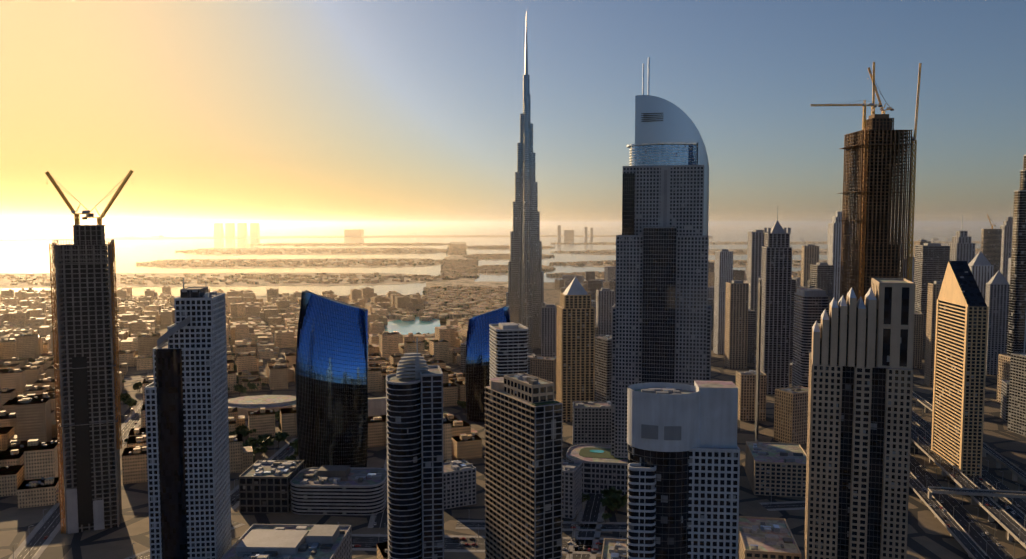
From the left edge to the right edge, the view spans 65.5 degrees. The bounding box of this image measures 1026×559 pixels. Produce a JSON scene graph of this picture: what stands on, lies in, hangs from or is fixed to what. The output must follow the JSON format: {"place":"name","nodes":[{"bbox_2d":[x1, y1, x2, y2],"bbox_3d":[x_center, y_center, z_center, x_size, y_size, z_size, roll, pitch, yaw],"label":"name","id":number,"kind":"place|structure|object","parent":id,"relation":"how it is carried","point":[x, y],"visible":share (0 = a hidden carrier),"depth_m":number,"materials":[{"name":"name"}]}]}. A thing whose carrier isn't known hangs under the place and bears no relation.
{"place":"outdoors","nodes":[
{"label":"outdoors","id":0,"kind":"place"},
{"bbox_2d":[0,224,999,296],"bbox_3d":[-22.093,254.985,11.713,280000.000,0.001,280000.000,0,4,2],"label":"sea water","id":1,"kind":"structure","parent":0,"point":[398,288],"depth_m":6203.06,"materials":[{"name":"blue liquid"}]},
{"bbox_2d":[0,235,980,337],"bbox_3d":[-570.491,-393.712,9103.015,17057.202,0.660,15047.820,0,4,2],"label":"islands","id":2,"kind":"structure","parent":1,"relation":"on","point":[393,325],"depth_m":4000.45,"materials":[{"name":"beige soil"}]},
{"bbox_2d":[0,241,979,320],"bbox_3d":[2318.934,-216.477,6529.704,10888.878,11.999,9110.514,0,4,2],"label":"sea","id":3,"kind":"structure","parent":2,"relation":"on","point":[470,303],"depth_m":3718.10,"materials":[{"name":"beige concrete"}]},
{"bbox_2d":[120,223,948,239],"bbox_3d":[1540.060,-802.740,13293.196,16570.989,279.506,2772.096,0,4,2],"label":"skyline","id":4,"kind":"structure","parent":1,"relation":"on","point":[227,230],"depth_m":13247.40,"materials":[{"name":"grey glass"}]},
{"bbox_2d":[0,282,1025,558],"bbox_3d":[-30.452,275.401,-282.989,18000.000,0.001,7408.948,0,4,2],"label":"ground","id":5,"kind":"structure","parent":0,"point":[930,536],"depth_m":709.85,"materials":[{"name":"beige soil"}]},
{"bbox_2d":[45,170,133,533],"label":"construction tower","id":6,"kind":"structure","parent":5,"relation":"on","point":[86,463],"depth_m":654.35,"materials":[{"name":"grey concrete"}]},
{"bbox_2d":[145,277,231,558],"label":"skyscraper","id":7,"kind":"structure","parent":5,"relation":"on","point":[191,343],"depth_m":526.26,"materials":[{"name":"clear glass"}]},
{"bbox_2d":[0,285,481,558],"bbox_3d":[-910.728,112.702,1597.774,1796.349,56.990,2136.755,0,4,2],"label":"low-rise buildings","id":8,"kind":"structure","parent":5,"relation":"on","point":[31,434],"depth_m":1291.57,"materials":[{"name":"beige concrete"}]},
{"bbox_2d":[1,312,626,522],"bbox_3d":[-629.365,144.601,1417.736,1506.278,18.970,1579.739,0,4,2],"label":"park trees","id":9,"kind":"object","parent":5,"relation":"on","point":[612,499],"visible":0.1,"depth_m":896.87,"materials":[{"name":"green plant"}]},
{"bbox_2d":[296,290,367,468],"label":"glass skyscraper","id":10,"kind":"structure","parent":5,"relation":"on","point":[340,440],"depth_m":789.40,"materials":[{"name":"blue glass"}]},
{"bbox_2d":[386,337,443,558],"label":"skyscraper","id":11,"kind":"structure","parent":5,"relation":"on","point":[414,394],"depth_m":479.55,"materials":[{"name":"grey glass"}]},
{"bbox_2d":[465,305,509,421],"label":"glass skyscraper","id":12,"kind":"structure","parent":5,"relation":"on","point":[477,359],"depth_m":1024.68,"materials":[{"name":"blue glass"}]},
{"bbox_2d":[489,322,527,384],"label":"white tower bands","id":13,"kind":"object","parent":5,"relation":"on","point":[509,350],"visible":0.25,"depth_m":805.09,"materials":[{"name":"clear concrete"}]},
{"bbox_2d":[221,395,806,558],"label":"low-rise buildings","id":14,"kind":"structure","parent":5,"relation":"on","point":[272,484],"depth_m":698.44,"materials":[{"name":"grey concrete"}]},
{"bbox_2d":[484,373,562,558],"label":"high-rise building","id":15,"kind":"structure","parent":5,"relation":"on","point":[510,444],"depth_m":445.90,"materials":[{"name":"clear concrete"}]},
{"bbox_2d":[506,10,545,352],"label":"supertall tower","id":16,"kind":"structure","parent":5,"relation":"on","point":[524,198],"depth_m":1579.16,"materials":[{"name":"grey glass"}]},
{"bbox_2d":[44,376,1025,558],"bbox_3d":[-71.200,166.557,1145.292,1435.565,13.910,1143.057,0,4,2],"label":"cars","id":17,"kind":"object","parent":5,"relation":"on","point":[603,527],"visible":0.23,"depth_m":665.43,"materials":[{"name":"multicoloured metal"}]},
{"bbox_2d":[556,272,594,421],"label":"skyscraper","id":18,"kind":"structure","parent":5,"relation":"on","point":[576,383],"depth_m":1018.76,"materials":[{"name":"beige concrete"}]},
{"bbox_2d":[566,57,711,494],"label":"skyscraper","id":19,"kind":"structure","parent":5,"relation":"on","point":[640,251],"depth_m":743.68,"materials":[{"name":"grey glass"}]},
{"bbox_2d":[626,380,739,558],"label":"building","id":20,"kind":"structure","parent":5,"relation":"on","point":[670,419],"depth_m":400.68,"materials":[{"name":"white concrete"}]},
{"bbox_2d":[443,262,1025,518],"bbox_3d":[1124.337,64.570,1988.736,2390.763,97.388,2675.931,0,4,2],"label":"high-rise buildings","id":21,"kind":"structure","parent":5,"relation":"on","point":[591,422],"depth_m":964.21,"materials":[{"name":"beige concrete"}]},
{"bbox_2d":[755,277,761,441],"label":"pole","id":22,"kind":"object","parent":5,"relation":"on","point":[758,358],"visible":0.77,"depth_m":900.38,"materials":[{"name":"grey metal"}]},
{"bbox_2d":[760,206,791,393],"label":"slim tower","id":23,"kind":"structure","parent":5,"relation":"on","point":[772,312],"depth_m":1178.01,"materials":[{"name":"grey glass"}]},
{"bbox_2d":[541,198,1012,386],"bbox_3d":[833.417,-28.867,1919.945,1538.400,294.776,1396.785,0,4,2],"label":"skyscrapers","id":24,"kind":"structure","parent":5,"relation":"on","point":[998,323],"depth_m":1477.89,"materials":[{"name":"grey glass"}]},
{"bbox_2d":[792,288,827,387],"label":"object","id":25,"kind":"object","parent":5,"relation":"on","point":[809,304],"depth_m":1012.80,"materials":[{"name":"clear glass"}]},
{"bbox_2d":[804,278,914,558],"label":"skyscraper","id":26,"kind":"structure","parent":5,"relation":"on","point":[874,477],"depth_m":458.00,"materials":[{"name":"beige concrete"}]},
{"bbox_2d":[810,62,921,303],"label":"construction tower","id":27,"kind":"structure","parent":5,"relation":"on","point":[872,204],"depth_m":946.32,"materials":[{"name":"brown concrete"}]},
{"bbox_2d":[931,261,987,475],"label":"skyscraper","id":28,"kind":"structure","parent":5,"relation":"on","point":[957,425],"depth_m":787.07,"materials":[{"name":"beige concrete"}]},
{"bbox_2d":[997,155,1025,402],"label":"dark ribbed tower","id":29,"kind":"structure","parent":5,"relation":"on","point":[1017,295],"depth_m":1110.20,"materials":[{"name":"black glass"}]},
{"bbox_2d":[0,0,1025,558],"label":"sky","id":30,"kind":"structure","parent":0,"point":[322,114],"materials":[{"name":"blue"}]},
{"bbox_2d":[9,366,1025,558],"bbox_3d":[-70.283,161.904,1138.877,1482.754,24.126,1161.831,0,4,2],"label":"roads","id":31,"kind":"structure","parent":0,"point":[966,534],"depth_m":686.42,"materials":[{"name":"grey asphalt"}]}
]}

